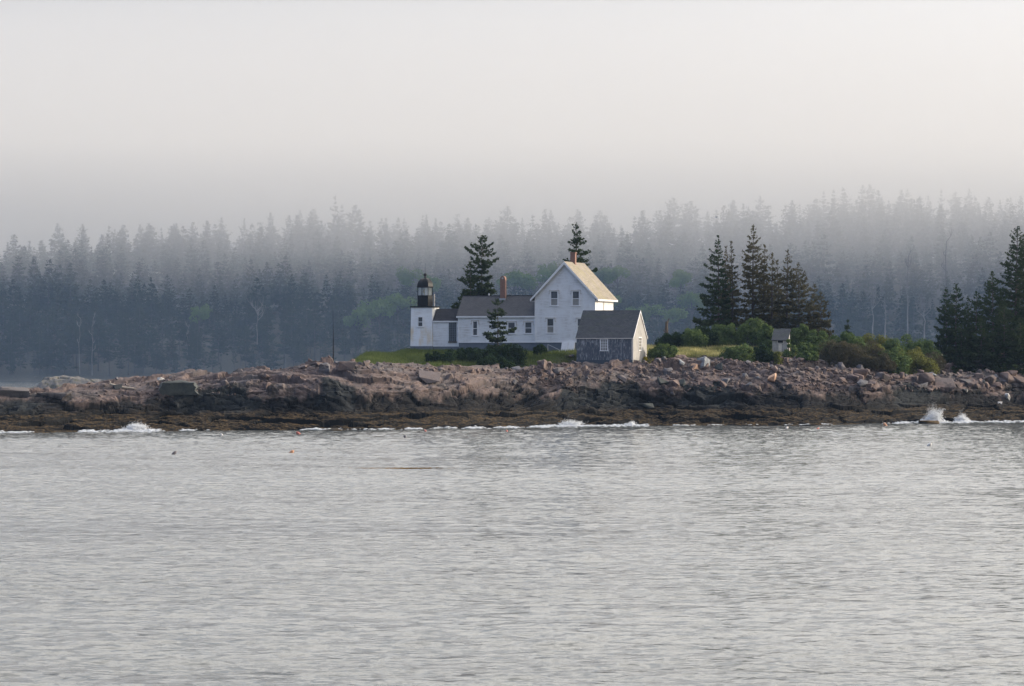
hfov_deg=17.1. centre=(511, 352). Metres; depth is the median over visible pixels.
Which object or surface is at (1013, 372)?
boulder
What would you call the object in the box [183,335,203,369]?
spruce tree
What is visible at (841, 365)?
boulder
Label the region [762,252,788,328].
spruce tree
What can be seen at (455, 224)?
spruce tree
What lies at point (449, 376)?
boulder
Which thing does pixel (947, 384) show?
boulder
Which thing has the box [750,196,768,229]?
spruce tree
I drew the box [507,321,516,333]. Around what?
window
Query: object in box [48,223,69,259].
spruce tree
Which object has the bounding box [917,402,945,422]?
breaking wave
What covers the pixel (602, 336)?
shed
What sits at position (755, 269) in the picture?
spruce tree
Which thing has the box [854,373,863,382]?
boulder
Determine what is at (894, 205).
spruce tree
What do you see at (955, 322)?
spruce tree
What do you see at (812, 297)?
spruce tree
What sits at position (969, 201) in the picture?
spruce tree
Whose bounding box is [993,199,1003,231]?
spruce tree
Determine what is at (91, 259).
spruce tree
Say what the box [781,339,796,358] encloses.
bush
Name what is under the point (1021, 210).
spruce tree
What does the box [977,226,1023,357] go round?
spruce tree
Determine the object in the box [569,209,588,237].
spruce tree
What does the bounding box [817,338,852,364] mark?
bush
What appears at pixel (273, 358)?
spruce tree
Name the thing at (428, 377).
boulder
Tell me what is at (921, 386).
boulder
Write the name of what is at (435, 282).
broadleaf tree
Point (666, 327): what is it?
broken stump
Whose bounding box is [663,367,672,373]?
boulder
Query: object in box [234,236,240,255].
spruce tree
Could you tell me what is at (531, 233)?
spruce tree
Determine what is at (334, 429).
weedy rock
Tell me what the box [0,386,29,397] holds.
boulder
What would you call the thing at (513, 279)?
broadleaf tree
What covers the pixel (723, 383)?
boulder
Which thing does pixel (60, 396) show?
boulder
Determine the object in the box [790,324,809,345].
bush
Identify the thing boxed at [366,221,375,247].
spruce tree
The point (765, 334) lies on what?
bush
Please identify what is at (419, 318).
window
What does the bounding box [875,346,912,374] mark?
bush
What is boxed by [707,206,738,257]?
spruce tree
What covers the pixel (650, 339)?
spruce tree
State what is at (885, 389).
boulder
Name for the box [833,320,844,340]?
spruce tree
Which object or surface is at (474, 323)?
window
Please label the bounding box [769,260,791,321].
spruce tree
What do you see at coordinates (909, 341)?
bush
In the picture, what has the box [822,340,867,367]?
bush
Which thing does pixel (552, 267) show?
broadleaf tree
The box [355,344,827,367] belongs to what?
grass
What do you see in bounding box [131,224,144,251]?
spruce tree
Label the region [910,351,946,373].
bush
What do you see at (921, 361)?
bush
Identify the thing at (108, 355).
spruce tree
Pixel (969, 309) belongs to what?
spruce tree
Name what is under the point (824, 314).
spruce tree
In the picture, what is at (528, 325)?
window
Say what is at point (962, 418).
breaking wave
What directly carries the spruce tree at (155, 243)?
on the hill
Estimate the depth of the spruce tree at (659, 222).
1232.26 m
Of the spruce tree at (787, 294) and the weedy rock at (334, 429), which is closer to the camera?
the weedy rock at (334, 429)
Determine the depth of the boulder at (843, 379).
424.02 m
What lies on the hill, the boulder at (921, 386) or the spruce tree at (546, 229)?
the spruce tree at (546, 229)
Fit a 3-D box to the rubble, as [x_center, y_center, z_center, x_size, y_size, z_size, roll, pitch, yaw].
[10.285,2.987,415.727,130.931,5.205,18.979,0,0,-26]
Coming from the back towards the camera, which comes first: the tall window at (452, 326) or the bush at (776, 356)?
the tall window at (452, 326)
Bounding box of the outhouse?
[771,329,790,351]
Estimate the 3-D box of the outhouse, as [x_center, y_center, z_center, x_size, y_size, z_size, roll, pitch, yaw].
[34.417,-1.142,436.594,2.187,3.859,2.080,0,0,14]
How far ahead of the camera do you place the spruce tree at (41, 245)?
1249.44 m
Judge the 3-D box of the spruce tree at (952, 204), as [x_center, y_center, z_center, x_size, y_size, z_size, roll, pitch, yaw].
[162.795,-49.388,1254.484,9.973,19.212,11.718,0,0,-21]
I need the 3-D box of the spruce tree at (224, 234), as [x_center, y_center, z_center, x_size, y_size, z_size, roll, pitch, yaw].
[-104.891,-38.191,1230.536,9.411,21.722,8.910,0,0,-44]
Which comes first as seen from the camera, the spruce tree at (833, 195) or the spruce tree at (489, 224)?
the spruce tree at (833, 195)
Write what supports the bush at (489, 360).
on the island ground at (298, 399)
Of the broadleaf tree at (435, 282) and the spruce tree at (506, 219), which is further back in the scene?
the spruce tree at (506, 219)
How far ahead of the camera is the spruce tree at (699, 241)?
1215.46 m
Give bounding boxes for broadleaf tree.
[189,303,212,332]
[343,305,373,339]
[357,297,398,334]
[384,292,417,323]
[395,265,422,296]
[416,274,440,303]
[496,269,526,294]
[518,269,551,294]
[535,261,559,281]
[594,266,614,283]
[606,265,630,293]
[613,295,622,306]
[625,303,653,323]
[650,304,687,333]
[668,268,692,294]
[676,291,707,324]
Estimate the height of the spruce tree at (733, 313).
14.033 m
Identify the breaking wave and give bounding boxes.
[113,421,150,430]
[557,417,588,426]
[624,421,634,425]
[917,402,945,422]
[953,414,970,421]
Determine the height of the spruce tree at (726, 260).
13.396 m
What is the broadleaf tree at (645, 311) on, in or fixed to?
on the hill
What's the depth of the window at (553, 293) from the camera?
435.55 m
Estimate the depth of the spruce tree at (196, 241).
1214.20 m
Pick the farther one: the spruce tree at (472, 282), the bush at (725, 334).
the spruce tree at (472, 282)
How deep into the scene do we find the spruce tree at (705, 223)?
1253.21 m
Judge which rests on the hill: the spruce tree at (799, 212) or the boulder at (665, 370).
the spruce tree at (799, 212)
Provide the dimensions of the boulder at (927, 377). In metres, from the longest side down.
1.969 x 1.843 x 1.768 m
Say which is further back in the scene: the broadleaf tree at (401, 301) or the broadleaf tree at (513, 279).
the broadleaf tree at (513, 279)
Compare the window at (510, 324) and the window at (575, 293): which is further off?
the window at (510, 324)
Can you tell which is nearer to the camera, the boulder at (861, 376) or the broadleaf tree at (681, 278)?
the boulder at (861, 376)
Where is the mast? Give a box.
[333,327,333,360]
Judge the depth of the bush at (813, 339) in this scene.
439.52 m
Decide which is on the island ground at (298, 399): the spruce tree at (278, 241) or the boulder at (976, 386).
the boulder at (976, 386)
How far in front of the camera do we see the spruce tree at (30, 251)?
1228.85 m
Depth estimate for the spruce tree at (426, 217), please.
1236.51 m
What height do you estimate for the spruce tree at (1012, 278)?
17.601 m
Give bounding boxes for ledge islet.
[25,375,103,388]
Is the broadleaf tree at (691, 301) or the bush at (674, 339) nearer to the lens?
the bush at (674, 339)
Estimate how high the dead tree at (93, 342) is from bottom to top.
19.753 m
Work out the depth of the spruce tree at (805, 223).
1242.99 m
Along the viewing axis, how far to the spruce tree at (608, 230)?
1219.71 m
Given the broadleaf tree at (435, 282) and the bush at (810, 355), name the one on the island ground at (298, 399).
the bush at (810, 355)
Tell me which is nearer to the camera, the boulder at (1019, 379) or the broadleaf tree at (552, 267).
the boulder at (1019, 379)
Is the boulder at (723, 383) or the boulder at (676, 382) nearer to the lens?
the boulder at (676, 382)
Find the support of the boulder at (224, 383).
on the island ground at (298, 399)
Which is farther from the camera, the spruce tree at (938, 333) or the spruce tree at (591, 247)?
the spruce tree at (591, 247)
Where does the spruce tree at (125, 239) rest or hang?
on the hill
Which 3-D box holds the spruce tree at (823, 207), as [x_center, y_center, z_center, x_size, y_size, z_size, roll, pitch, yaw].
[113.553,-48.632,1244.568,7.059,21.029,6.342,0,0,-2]
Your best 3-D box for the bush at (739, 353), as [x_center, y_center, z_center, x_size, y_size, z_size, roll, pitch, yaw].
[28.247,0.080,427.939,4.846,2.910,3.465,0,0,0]
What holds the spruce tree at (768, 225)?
on the hill
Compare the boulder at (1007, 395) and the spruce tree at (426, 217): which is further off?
the spruce tree at (426, 217)
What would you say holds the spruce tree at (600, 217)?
on the hill
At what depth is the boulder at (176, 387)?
387.38 m
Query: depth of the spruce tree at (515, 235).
1198.09 m
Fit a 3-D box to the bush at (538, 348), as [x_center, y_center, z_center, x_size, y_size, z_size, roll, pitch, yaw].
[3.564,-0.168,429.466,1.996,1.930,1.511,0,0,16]
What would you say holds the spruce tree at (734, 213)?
on the hill
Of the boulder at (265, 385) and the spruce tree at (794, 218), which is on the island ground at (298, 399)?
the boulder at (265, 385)
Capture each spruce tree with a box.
[2,242,13,268]
[25,241,35,265]
[38,240,46,262]
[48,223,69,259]
[70,224,92,256]
[84,246,96,279]
[95,235,106,259]
[95,326,126,376]
[105,225,114,255]
[110,225,135,267]
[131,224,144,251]
[138,223,164,255]
[162,327,182,365]
[167,311,188,360]
[170,354,182,372]
[173,223,184,257]
[180,338,193,367]
[183,222,203,264]
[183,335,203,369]
[189,233,202,257]
[196,221,216,265]
[199,338,210,366]
[202,316,231,362]
[204,344,219,372]
[213,217,235,259]
[232,219,248,261]
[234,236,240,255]
[246,344,258,367]
[247,222,265,253]
[247,315,274,355]
[260,338,284,369]
[263,225,283,252]
[264,212,280,257]
[276,215,295,256]
[293,210,306,239]
[303,209,325,238]
[314,221,325,259]
[324,338,336,359]
[326,195,344,245]
[330,321,340,345]
[332,205,352,242]
[342,205,376,261]
[348,209,366,263]
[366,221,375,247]
[377,339,385,351]
[383,218,394,249]
[385,331,394,351]
[389,217,407,253]
[397,335,408,349]
[417,215,430,238]
[419,215,426,235]
[429,218,440,251]
[436,223,464,276]
[450,261,479,308]
[451,214,462,241]
[459,235,499,305]
[464,217,473,244]
[472,224,479,256]
[482,298,516,349]
[484,217,495,232]
[490,206,520,242]
[492,219,507,240]
[508,219,521,258]
[518,218,526,252]
[525,216,542,253]
[532,209,555,258]
[543,210,559,236]
[558,224,573,248]
[562,222,597,271]
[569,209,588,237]
[586,232,593,262]
[588,210,609,235]
[596,215,611,240]
[600,226,617,255]
[627,216,640,259]
[629,210,658,263]
[647,334,653,344]
[650,211,669,242]
[665,198,687,249]
[676,203,699,239]
[684,201,704,236]
[692,235,738,331]
[693,230,705,253]
[699,211,714,237]
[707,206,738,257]
[715,246,736,329]
[722,200,740,226]
[724,241,742,329]
[728,203,751,246]
[736,224,770,344]
[741,206,756,230]
[749,244,776,322]
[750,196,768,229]
[758,205,782,244]
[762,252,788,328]
[767,249,803,331]
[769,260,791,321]
[780,200,801,253]
[783,262,823,337]
[796,204,805,224]
[802,205,815,241]
[803,199,827,232]
[806,284,824,329]
[810,291,834,340]
[819,192,829,225]
[825,189,837,228]
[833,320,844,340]
[836,187,852,227]
[843,319,851,339]
[847,199,862,235]
[862,184,885,224]
[868,318,882,340]
[869,190,896,227]
[885,197,908,225]
[891,190,911,222]
[900,198,920,238]
[925,196,936,228]
[930,287,958,364]
[933,320,947,346]
[934,283,973,363]
[936,190,947,226]
[942,324,976,373]
[944,192,966,227]
[955,318,1005,372]
[960,291,990,359]
[962,188,978,220]
[962,296,974,357]
[970,270,1018,358]
[974,203,981,231]
[976,303,1023,372]
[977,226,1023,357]
[978,197,999,227]
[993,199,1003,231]
[1001,234,1023,352]
[1002,318,1023,374]
[1008,196,1023,231]
[1008,198,1017,226]
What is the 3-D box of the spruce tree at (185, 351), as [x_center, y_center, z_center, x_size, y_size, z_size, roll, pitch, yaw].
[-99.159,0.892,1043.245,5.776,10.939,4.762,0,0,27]
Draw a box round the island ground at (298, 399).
[0,345,1023,432]
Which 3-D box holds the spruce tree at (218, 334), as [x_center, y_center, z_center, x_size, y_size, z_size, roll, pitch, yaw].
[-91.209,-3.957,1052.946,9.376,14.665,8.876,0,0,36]
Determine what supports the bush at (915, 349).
on the island ground at (298, 399)
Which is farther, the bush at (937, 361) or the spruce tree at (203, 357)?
the spruce tree at (203, 357)
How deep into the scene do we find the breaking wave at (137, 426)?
376.40 m
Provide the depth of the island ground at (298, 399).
403.13 m
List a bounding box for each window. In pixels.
[417,316,422,326]
[448,322,456,342]
[471,320,478,335]
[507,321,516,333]
[523,321,532,333]
[544,318,555,333]
[549,290,559,305]
[571,290,581,305]
[600,339,607,350]
[638,337,641,350]
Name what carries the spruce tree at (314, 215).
on the hill
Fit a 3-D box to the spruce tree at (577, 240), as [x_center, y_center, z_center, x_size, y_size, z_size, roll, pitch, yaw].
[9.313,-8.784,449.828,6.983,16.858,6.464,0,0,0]
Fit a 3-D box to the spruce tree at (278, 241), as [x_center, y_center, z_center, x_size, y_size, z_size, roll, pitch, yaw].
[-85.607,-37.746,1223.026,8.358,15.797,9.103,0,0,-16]
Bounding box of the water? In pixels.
[0,381,1023,685]
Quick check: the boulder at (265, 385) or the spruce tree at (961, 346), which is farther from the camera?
the spruce tree at (961, 346)
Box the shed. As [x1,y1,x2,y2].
[576,310,647,363]
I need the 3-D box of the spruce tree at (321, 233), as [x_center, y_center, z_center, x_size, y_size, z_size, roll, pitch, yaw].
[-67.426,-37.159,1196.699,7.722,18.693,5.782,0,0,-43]
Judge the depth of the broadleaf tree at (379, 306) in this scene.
1055.74 m
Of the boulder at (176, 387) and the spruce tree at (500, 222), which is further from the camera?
the spruce tree at (500, 222)
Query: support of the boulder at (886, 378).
on the island ground at (298, 399)
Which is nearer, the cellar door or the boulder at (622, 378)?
the boulder at (622, 378)
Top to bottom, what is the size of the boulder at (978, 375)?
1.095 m
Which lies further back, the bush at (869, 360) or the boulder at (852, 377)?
the bush at (869, 360)
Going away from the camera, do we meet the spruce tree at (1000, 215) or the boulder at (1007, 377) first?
the boulder at (1007, 377)
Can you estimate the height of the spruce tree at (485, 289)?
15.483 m
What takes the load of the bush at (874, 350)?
on the island ground at (298, 399)
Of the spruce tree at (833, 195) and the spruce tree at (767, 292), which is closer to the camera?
the spruce tree at (767, 292)
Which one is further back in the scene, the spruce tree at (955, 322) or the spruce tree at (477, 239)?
the spruce tree at (477, 239)
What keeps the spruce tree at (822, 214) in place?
on the hill
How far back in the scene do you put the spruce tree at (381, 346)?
1051.67 m
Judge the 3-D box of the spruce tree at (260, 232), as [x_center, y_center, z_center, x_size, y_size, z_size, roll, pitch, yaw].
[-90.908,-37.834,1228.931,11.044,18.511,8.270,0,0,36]
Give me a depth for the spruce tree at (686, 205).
1255.43 m
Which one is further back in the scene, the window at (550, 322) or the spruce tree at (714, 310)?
the spruce tree at (714, 310)
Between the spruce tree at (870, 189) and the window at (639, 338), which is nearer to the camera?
the window at (639, 338)
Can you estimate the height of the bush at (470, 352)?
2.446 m
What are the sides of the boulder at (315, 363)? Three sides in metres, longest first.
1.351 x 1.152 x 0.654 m
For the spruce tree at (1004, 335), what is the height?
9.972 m
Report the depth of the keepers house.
437.20 m
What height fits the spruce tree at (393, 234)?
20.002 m
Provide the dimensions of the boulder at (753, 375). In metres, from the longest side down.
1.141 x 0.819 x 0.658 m
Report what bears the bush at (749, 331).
on the island ground at (298, 399)
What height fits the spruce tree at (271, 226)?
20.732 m
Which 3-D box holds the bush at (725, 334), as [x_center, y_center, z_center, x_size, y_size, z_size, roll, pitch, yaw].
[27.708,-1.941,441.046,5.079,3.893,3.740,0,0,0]
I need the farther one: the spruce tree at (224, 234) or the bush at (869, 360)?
the spruce tree at (224, 234)
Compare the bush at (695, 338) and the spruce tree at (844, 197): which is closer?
the bush at (695, 338)
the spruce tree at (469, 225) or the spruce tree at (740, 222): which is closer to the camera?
the spruce tree at (740, 222)
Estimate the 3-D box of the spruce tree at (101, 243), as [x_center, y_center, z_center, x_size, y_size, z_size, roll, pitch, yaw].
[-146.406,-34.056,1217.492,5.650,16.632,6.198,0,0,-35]
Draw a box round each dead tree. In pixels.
[76,312,81,375]
[89,314,95,375]
[247,297,263,344]
[866,285,880,338]
[883,297,885,337]
[905,249,911,338]
[916,296,931,338]
[941,230,952,335]
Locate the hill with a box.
[0,244,1014,380]
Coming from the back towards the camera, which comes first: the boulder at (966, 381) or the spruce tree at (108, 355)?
the spruce tree at (108, 355)
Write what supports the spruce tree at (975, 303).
on the island ground at (298, 399)
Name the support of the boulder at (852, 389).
on the island ground at (298, 399)
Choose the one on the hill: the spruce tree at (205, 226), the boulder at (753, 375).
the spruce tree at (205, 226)
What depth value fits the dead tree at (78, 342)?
1042.88 m
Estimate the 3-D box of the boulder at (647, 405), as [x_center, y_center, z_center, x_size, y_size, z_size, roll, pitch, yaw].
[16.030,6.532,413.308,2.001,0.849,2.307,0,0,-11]
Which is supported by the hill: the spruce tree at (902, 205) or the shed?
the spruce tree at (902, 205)
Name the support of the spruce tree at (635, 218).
on the hill
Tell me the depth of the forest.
1146.88 m
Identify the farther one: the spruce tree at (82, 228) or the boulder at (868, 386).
the spruce tree at (82, 228)
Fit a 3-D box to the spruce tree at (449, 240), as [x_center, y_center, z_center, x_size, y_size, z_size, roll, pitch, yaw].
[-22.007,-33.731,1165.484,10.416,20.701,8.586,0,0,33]
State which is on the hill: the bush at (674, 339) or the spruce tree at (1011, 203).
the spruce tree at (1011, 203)
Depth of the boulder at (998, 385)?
436.10 m
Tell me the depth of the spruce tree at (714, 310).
449.59 m
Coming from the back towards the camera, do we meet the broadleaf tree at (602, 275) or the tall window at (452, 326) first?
the broadleaf tree at (602, 275)
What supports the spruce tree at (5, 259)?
on the hill
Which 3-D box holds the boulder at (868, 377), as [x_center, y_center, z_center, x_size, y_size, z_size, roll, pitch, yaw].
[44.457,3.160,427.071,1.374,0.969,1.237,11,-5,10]
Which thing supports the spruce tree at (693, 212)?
on the hill
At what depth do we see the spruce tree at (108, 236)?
1244.52 m
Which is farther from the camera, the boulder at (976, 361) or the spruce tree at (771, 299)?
the spruce tree at (771, 299)
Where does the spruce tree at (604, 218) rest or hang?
on the hill
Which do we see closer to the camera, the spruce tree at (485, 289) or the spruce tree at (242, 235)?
the spruce tree at (485, 289)
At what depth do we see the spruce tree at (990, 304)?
448.53 m
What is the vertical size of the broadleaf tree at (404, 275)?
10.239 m
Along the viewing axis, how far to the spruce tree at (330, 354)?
1041.18 m
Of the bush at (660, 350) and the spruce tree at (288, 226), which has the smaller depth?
the bush at (660, 350)
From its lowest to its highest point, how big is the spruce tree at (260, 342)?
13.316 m
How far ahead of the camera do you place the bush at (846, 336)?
440.67 m
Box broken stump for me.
[663,319,668,332]
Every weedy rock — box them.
[323,428,341,430]
[918,420,939,423]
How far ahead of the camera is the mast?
411.94 m
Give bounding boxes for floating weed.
[385,467,437,468]
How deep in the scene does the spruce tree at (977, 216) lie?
1237.42 m
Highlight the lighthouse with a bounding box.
[410,273,439,350]
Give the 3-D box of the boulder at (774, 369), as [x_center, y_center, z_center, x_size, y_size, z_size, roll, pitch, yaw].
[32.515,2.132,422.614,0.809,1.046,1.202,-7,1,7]
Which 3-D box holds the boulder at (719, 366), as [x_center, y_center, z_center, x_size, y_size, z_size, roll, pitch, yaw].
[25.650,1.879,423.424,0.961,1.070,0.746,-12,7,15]
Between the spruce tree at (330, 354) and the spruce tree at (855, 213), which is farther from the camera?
the spruce tree at (855, 213)
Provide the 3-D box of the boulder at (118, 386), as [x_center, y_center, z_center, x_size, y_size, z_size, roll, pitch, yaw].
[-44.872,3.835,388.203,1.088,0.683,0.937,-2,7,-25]
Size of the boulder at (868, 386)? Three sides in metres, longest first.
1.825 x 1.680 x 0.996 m
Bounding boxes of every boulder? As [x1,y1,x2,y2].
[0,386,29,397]
[35,392,70,399]
[113,384,122,388]
[159,380,198,395]
[220,380,228,385]
[263,382,271,389]
[310,362,321,365]
[319,362,329,374]
[336,361,355,370]
[419,370,440,382]
[445,373,453,379]
[537,360,546,368]
[537,371,546,376]
[552,368,558,373]
[572,371,581,375]
[617,375,626,382]
[637,403,653,408]
[657,377,668,384]
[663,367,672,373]
[673,380,679,385]
[679,379,685,386]
[697,356,709,367]
[715,363,722,370]
[720,380,726,386]
[748,373,758,378]
[764,383,772,389]
[767,373,776,381]
[771,366,777,372]
[782,374,791,378]
[837,377,846,382]
[838,362,845,369]
[847,373,858,381]
[848,386,855,391]
[853,368,868,377]
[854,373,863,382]
[857,379,867,386]
[864,383,873,389]
[865,374,872,380]
[869,383,879,390]
[875,373,889,382]
[878,385,890,393]
[886,381,895,385]
[918,373,934,383]
[918,382,927,389]
[934,377,955,392]
[954,381,962,387]
[959,379,971,384]
[972,360,985,368]
[973,373,983,378]
[973,383,980,388]
[984,375,996,384]
[992,382,1001,388]
[1000,372,1015,382]
[1005,393,1009,400]
[1007,370,1017,375]
[1012,374,1023,383]
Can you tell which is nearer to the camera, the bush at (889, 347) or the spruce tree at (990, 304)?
the bush at (889, 347)
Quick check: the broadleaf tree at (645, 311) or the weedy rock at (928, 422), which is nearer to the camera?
the weedy rock at (928, 422)
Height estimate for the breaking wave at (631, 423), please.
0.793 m
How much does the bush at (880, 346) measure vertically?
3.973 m
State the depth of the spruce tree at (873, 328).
1062.58 m
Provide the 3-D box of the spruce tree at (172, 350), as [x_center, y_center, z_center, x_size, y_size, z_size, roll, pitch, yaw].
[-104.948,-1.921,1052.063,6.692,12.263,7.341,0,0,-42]
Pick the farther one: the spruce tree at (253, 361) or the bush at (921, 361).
the spruce tree at (253, 361)
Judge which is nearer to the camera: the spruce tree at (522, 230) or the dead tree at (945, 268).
the dead tree at (945, 268)
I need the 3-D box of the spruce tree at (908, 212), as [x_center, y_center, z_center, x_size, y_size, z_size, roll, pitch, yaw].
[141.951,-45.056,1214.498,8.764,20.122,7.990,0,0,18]
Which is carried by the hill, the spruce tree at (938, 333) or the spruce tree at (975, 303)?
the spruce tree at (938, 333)
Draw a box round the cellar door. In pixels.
[561,342,574,350]
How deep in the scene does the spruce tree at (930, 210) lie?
1255.51 m
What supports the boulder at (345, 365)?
on the island ground at (298, 399)
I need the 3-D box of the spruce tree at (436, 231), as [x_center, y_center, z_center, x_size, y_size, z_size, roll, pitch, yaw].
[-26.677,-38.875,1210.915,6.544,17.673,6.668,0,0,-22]
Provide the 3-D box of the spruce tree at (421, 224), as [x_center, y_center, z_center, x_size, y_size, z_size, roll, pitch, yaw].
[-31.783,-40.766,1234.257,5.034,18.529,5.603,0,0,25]
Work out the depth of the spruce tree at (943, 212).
1239.15 m
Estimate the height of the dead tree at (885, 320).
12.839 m
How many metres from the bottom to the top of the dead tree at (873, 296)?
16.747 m
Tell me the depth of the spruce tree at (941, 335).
447.76 m
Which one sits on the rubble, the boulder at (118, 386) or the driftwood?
the driftwood
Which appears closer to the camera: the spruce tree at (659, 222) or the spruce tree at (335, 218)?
the spruce tree at (335, 218)
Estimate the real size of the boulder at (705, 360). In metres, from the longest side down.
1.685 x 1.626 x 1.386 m
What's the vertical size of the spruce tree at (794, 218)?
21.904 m
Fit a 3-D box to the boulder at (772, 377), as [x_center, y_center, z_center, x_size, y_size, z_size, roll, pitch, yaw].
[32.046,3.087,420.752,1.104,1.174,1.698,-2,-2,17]
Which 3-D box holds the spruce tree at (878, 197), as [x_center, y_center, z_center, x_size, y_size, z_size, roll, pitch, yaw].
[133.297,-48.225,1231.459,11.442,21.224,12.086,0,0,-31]
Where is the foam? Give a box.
[0,420,1023,432]
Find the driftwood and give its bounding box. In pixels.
[108,380,135,388]
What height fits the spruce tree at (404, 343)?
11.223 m
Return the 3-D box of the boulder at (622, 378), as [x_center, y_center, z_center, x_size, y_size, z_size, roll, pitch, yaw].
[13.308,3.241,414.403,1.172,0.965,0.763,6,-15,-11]
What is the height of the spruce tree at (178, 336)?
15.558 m
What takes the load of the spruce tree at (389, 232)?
on the hill
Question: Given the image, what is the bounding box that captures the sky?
[0,0,1023,275]
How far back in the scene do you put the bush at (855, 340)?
436.19 m
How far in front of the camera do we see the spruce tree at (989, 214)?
1239.96 m
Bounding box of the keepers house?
[433,252,617,350]
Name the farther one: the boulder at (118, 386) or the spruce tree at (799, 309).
the spruce tree at (799, 309)
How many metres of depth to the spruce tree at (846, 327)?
444.98 m
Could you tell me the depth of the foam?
391.97 m
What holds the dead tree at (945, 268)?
on the hill
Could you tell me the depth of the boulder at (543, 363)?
412.21 m
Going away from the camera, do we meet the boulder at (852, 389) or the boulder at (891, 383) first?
the boulder at (852, 389)
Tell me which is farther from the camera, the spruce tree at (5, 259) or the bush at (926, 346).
the spruce tree at (5, 259)
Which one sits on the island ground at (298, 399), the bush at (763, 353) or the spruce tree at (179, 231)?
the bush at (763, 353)
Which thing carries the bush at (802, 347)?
on the island ground at (298, 399)
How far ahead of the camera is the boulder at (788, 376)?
420.76 m
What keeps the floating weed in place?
on the water
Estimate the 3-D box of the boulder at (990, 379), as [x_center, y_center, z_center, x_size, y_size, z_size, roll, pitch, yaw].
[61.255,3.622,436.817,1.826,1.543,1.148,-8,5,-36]
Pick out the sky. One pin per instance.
(162, 114)
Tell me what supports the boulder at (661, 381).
on the island ground at (298, 399)
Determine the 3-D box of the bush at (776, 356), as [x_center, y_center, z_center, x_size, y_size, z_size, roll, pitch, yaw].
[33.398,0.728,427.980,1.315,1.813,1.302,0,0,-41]
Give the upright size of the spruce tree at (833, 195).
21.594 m
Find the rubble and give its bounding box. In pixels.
[87,356,1023,398]
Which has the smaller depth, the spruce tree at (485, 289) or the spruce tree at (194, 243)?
the spruce tree at (485, 289)
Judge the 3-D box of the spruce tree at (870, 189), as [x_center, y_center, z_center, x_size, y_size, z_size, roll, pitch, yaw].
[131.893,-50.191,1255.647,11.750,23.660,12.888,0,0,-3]
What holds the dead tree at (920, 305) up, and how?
on the hill
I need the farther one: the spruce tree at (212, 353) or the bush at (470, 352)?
the spruce tree at (212, 353)
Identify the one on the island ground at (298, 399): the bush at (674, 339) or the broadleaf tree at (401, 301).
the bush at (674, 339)
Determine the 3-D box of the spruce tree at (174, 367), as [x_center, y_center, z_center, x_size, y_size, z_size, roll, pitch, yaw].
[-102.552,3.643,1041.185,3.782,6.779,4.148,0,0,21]
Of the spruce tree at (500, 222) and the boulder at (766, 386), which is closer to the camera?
the boulder at (766, 386)
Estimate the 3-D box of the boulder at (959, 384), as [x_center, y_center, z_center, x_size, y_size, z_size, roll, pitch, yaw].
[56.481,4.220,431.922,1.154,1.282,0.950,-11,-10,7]
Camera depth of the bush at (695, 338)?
437.28 m
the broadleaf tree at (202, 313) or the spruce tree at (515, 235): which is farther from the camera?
the spruce tree at (515, 235)
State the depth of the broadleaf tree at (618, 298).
1070.45 m
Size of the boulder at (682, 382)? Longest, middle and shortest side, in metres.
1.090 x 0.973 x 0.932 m
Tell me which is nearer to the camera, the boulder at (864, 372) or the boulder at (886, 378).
the boulder at (864, 372)
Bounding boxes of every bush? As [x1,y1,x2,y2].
[424,350,459,363]
[448,347,482,362]
[473,347,500,359]
[477,353,515,368]
[494,343,528,366]
[532,344,548,355]
[646,342,678,357]
[653,331,682,346]
[680,327,708,347]
[683,325,718,346]
[709,323,745,346]
[719,342,755,362]
[734,317,763,346]
[752,343,773,362]
[756,323,773,348]
[772,351,783,364]
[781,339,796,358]
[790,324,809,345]
[796,342,819,354]
[796,350,818,360]
[806,329,831,351]
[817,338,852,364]
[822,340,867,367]
[829,331,863,351]
[849,336,869,356]
[850,340,889,368]
[851,352,896,371]
[859,333,888,350]
[866,344,902,372]
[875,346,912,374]
[881,337,910,353]
[896,333,936,350]
[898,349,939,374]
[899,346,925,372]
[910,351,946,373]
[911,340,940,357]
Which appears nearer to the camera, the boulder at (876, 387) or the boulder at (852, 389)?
the boulder at (852, 389)
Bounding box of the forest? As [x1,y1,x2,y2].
[0,184,1023,365]
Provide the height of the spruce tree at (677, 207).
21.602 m
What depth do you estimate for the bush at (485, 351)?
420.40 m
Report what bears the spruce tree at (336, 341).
on the hill
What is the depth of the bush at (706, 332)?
439.41 m
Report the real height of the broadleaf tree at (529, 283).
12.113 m
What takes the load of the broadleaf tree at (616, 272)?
on the hill
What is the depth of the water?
145.58 m
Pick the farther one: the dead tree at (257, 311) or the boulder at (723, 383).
the dead tree at (257, 311)
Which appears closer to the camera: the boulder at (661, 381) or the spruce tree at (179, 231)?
the boulder at (661, 381)
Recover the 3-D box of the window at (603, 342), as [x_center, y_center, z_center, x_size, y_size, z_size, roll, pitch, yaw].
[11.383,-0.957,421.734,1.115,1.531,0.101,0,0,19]
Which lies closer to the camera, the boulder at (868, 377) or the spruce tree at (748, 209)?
the boulder at (868, 377)
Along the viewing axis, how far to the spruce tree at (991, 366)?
441.74 m
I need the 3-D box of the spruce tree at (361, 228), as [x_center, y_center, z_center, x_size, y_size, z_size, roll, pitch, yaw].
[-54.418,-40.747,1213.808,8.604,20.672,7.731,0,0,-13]
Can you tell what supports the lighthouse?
on the island ground at (298, 399)
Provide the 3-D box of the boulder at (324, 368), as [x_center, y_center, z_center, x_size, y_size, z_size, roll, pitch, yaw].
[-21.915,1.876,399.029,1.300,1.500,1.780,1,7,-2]
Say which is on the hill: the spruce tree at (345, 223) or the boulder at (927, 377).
the spruce tree at (345, 223)

